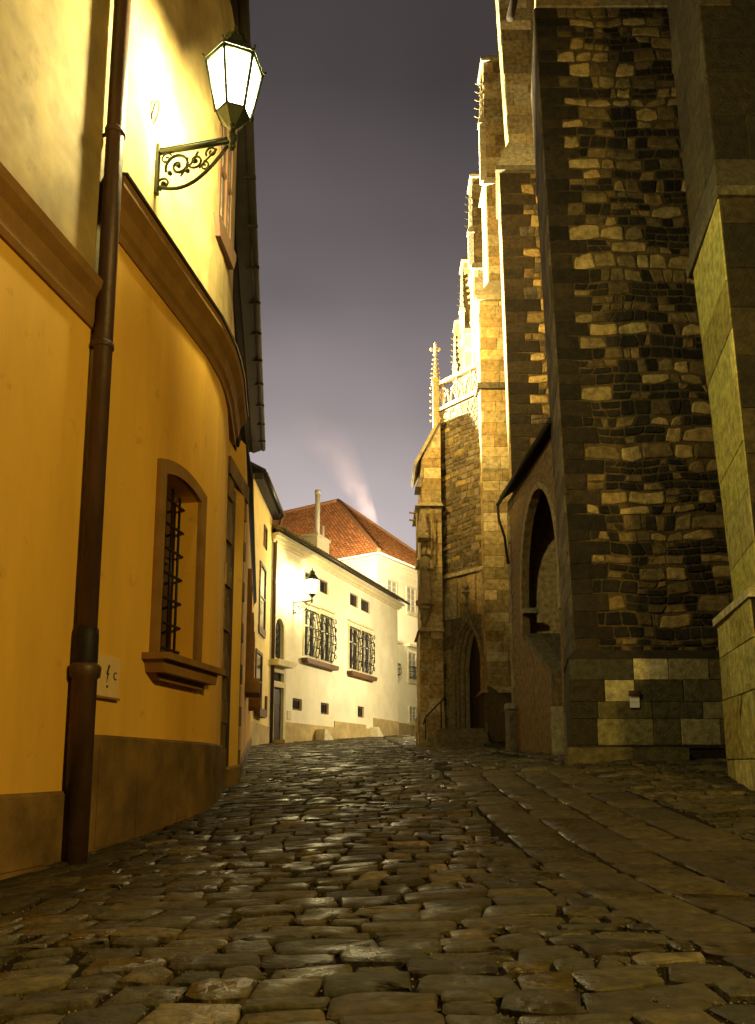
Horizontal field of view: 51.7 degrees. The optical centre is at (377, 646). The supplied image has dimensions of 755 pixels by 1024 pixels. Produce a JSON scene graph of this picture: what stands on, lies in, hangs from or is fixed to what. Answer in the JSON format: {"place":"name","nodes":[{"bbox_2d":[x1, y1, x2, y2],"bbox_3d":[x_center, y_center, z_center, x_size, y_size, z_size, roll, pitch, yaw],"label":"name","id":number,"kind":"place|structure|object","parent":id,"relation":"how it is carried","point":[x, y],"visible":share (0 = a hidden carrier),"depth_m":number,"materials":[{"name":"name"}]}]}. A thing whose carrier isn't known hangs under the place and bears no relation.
{"place":"outdoors","nodes":[
{"label":"outdoors","id":0,"kind":"place"},
{"bbox_2d":[249,0,498,550],"label":"sky","id":1,"kind":"structure","parent":0,"point":[366,134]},
{"bbox_2d":[0,735,754,1023],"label":"cobblestone paving","id":2,"kind":"structure","parent":0,"point":[133,916],"depth_m":4.36,"materials":[{"name":"stone"}]},
{"bbox_2d":[315,729,333,739],"bbox_3d":[-2.397,3.994,35.352,0.450,0.520,1.000,-3,-9,21],"label":"wheel guard","id":3,"kind":"object","parent":2,"relation":"on","point":[322,734],"visible":0.77,"depth_m":34.94,"materials":[{"name":"stone"}]},
{"bbox_2d":[370,727,383,736],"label":"wheel guard","id":4,"kind":"object","parent":2,"relation":"on","point":[375,732],"visible":0.82,"depth_m":41.08,"materials":[{"name":"stone"}]},
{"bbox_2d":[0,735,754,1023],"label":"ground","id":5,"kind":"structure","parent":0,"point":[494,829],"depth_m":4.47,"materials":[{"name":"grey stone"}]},
{"bbox_2d":[0,0,113,879],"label":"ochre house","id":6,"kind":"structure","parent":5,"relation":"on","point":[55,56],"depth_m":6.57,"materials":[{"name":"paint"}]},
{"bbox_2d":[61,0,265,865],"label":"ochre house","id":7,"kind":"structure","parent":5,"relation":"on","point":[167,587],"depth_m":8.95,"materials":[{"name":"paint"}]},
{"bbox_2d":[97,653,119,700],"bbox_3d":[-2.583,0.295,7.453,0.060,0.410,0.420,-2,-9,10],"label":"sign","id":8,"kind":"object","parent":7,"relation":"attached to","point":[108,684],"depth_m":7.45,"materials":[{"name":"white metal"}]},
{"bbox_2d":[151,100,159,123],"bbox_3d":[-2.503,-6.030,8.797,0.087,0.279,0.124,0,-9,0],"label":"cable loop","id":9,"kind":"object","parent":7,"relation":"attached to","point":[153,109],"visible":1,"depth_m":8.78,"materials":[{"name":"white metal"}]},
{"bbox_2d":[141,458,225,689],"bbox_3d":[-2.366,-0.841,9.103,0.951,2.590,1.647,0,-9,0],"label":"window","id":10,"kind":"structure","parent":7,"relation":"in","point":[161,665],"depth_m":9.19,"materials":[{"name":"brown stone"}]},
{"bbox_2d":[154,25,266,195],"bbox_3d":[-1.908,-6.115,8.836,1.222,2.020,0.738,-2,-9,10],"label":"street lamp","id":11,"kind":"object","parent":7,"relation":"attached to","point":[232,62],"visible":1,"depth_m":8.75,"materials":[{"name":"metal"}]},
{"bbox_2d":[214,88,235,269],"bbox_3d":[-2.159,-6.975,11.209,0.090,2.890,0.940,-1,-9,4],"label":"window","id":12,"kind":"structure","parent":7,"relation":"in","point":[223,215],"depth_m":11.08,"materials":[{"name":"brown wood"}]},
{"bbox_2d":[245,568,259,697],"bbox_3d":[-2.863,-0.272,18.067,0.330,2.790,1.613,1,-9,-8],"label":"window","id":13,"kind":"structure","parent":7,"relation":"in","point":[252,685],"depth_m":17.34,"materials":[{"name":"brown glass"}]},
{"bbox_2d":[248,612,259,710],"bbox_3d":[-3.539,0.467,22.608,0.330,2.690,1.613,1,-9,-8],"label":"window","id":14,"kind":"structure","parent":7,"relation":"in","point":[254,703],"depth_m":21.89,"materials":[{"name":"brown glass"}]},
{"bbox_2d":[253,632,260,707],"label":"window","id":15,"kind":"structure","parent":7,"relation":"in","point":[254,632],"depth_m":25.20,"materials":[{"name":"brown glass"}]},
{"bbox_2d":[250,462,284,745],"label":"pale house","id":16,"kind":"structure","parent":5,"relation":"on","point":[268,509],"depth_m":29.98,"materials":[{"name":"paint"}]},
{"bbox_2d":[254,648,266,717],"bbox_3d":[-4.301,1.367,28.718,0.254,2.440,1.602,0,-9,0],"label":"window","id":17,"kind":"structure","parent":16,"relation":"in","point":[262,713],"depth_m":28.78,"materials":[{"name":"brown wood"}]},
{"bbox_2d":[258,560,266,638],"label":"window","id":18,"kind":"structure","parent":16,"relation":"in","point":[263,571],"depth_m":29.73,"materials":[{"name":"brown wood"}]},
{"bbox_2d":[263,524,267,550],"bbox_3d":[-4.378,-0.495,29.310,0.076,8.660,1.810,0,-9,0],"label":"window","id":19,"kind":"structure","parent":16,"relation":"in","point":[265,528],"depth_m":30.51,"materials":[{"name":"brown wood"}]},
{"bbox_2d":[268,489,409,742],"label":"cream house","id":20,"kind":"structure","parent":5,"relation":"on","point":[335,661],"depth_m":37.16,"materials":[{"name":"paint"}]},
{"bbox_2d":[275,615,284,659],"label":"arched window","id":21,"kind":"structure","parent":20,"relation":"in","point":[277,628],"depth_m":32.54,"materials":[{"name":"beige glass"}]},
{"bbox_2d":[292,698,299,710],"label":"window","id":22,"kind":"structure","parent":20,"relation":"in","point":[296,702],"depth_m":33.73,"materials":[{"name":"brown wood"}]},
{"bbox_2d":[293,568,319,614],"bbox_3d":[-3.083,-2.414,33.599,1.222,2.020,0.738,-3,-9,21],"label":"street lamp","id":23,"kind":"object","parent":20,"relation":"attached to","point":[311,577],"visible":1,"depth_m":33.49,"materials":[{"name":"metal"}]},
{"bbox_2d":[302,600,321,659],"bbox_3d":[-2.969,-0.736,35.196,0.441,2.460,1.680,-3,-9,21],"label":"window","id":24,"kind":"structure","parent":20,"relation":"in","point":[310,631],"depth_m":35.24,"materials":[{"name":"white glass"}]},
{"bbox_2d":[320,580,326,594],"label":"window","id":25,"kind":"structure","parent":20,"relation":"in","point":[323,585],"depth_m":37.06,"materials":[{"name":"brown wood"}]},
{"bbox_2d":[321,703,326,714],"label":"window","id":26,"kind":"structure","parent":20,"relation":"in","point":[323,706],"depth_m":36.36,"materials":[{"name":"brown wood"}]},
{"bbox_2d":[319,606,336,663],"bbox_3d":[-2.373,-0.524,36.731,0.441,2.500,1.680,-3,-9,21],"label":"window","id":27,"kind":"structure","parent":20,"relation":"in","point":[326,629],"depth_m":36.84,"materials":[{"name":"white glass"}]},
{"bbox_2d":[350,593,355,606],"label":"window","id":28,"kind":"structure","parent":20,"relation":"in","point":[352,598],"depth_m":40.39,"materials":[{"name":"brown wood"}]},
{"bbox_2d":[347,619,363,671],"bbox_3d":[-1.154,-0.049,39.864,0.441,2.500,1.690,-3,-9,21],"label":"window","id":29,"kind":"structure","parent":20,"relation":"in","point":[354,649],"depth_m":39.89,"materials":[{"name":"white glass"}]},
{"bbox_2d":[358,707,361,717],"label":"window","id":30,"kind":"structure","parent":20,"relation":"in","point":[359,708],"depth_m":40.46,"materials":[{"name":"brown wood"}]},
{"bbox_2d":[361,599,367,612],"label":"window","id":31,"kind":"structure","parent":20,"relation":"in","point":[364,605],"depth_m":41.88,"materials":[{"name":"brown wood"}]},
{"bbox_2d":[360,624,374,674],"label":"window","id":32,"kind":"structure","parent":20,"relation":"in","point":[366,637],"depth_m":41.53,"materials":[{"name":"white glass"}]},
{"bbox_2d":[273,499,417,734],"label":"tall house","id":33,"kind":"structure","parent":5,"relation":"on","point":[367,547],"depth_m":56.28,"materials":[{"name":"paint"}]},
{"bbox_2d":[386,578,397,594],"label":"window","id":34,"kind":"structure","parent":33,"relation":"in","point":[391,585],"depth_m":54.84,"materials":[{"name":"white glass"}]},
{"bbox_2d":[398,641,402,680],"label":"window","id":35,"kind":"structure","parent":33,"relation":"in","point":[399,642],"depth_m":54.34,"materials":[{"name":"beige metal"}]},
{"bbox_2d":[405,586,416,616],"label":"window","id":36,"kind":"structure","parent":33,"relation":"in","point":[410,610],"depth_m":56.90,"materials":[{"name":"white glass"}]},
{"bbox_2d":[406,643,416,683],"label":"window","id":37,"kind":"structure","parent":33,"relation":"in","point":[412,669],"depth_m":56.11,"materials":[{"name":"black metal"}]},
{"bbox_2d":[408,706,416,725],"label":"window","id":38,"kind":"structure","parent":33,"relation":"in","point":[412,710],"depth_m":55.67,"materials":[{"name":"white glass"}]},
{"bbox_2d":[409,0,754,790],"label":"stone church","id":39,"kind":"structure","parent":5,"relation":"on","point":[583,512],"depth_m":14.19,"materials":[{"name":"brown stone"}]},
{"bbox_2d":[415,544,433,599],"bbox_3d":[1.514,-2.400,25.217,0.494,1.801,0.446,7,-11,-39],"label":"statue","id":40,"kind":"object","parent":39,"relation":"on","point":[424,565],"visible":0.95,"depth_m":25.14,"materials":[{"name":"stone"}]},
{"bbox_2d":[423,698,446,739],"bbox_3d":[1.774,2.199,24.099,0.088,1.370,1.570,-5,-10,31],"label":"handrail","id":41,"kind":"object","parent":39,"relation":"on","point":[440,703],"visible":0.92,"depth_m":24.17,"materials":[{"name":"black metal"}]},
{"bbox_2d":[469,636,480,727],"bbox_3d":[3.344,0.966,25.067,0.060,3.500,1.200,8,-11,-41],"label":"door","id":42,"kind":"structure","parent":39,"relation":"in","point":[474,668],"depth_m":25.22,"materials":[{"name":"brown wood"}]},
{"bbox_2d":[629,690,639,707],"bbox_3d":[4.225,0.859,12.813,0.170,0.280,0.055,0,-9,0],"label":"notice sign","id":43,"kind":"object","parent":39,"relation":"attached to","point":[634,695],"visible":1,"depth_m":12.80,"materials":[{"name":"white paper"}]},
{"bbox_2d":[0,860,754,1023],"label":"grit","id":44,"kind":"object","parent":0,"point":[322,990],"visible":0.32,"depth_m":3.44,"materials":[{"name":"stone"}]},
{"bbox_2d":[446,765,754,977],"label":"slab paving","id":45,"kind":"structure","parent":0,"point":[715,872],"depth_m":6.38,"materials":[{"name":"stone"}]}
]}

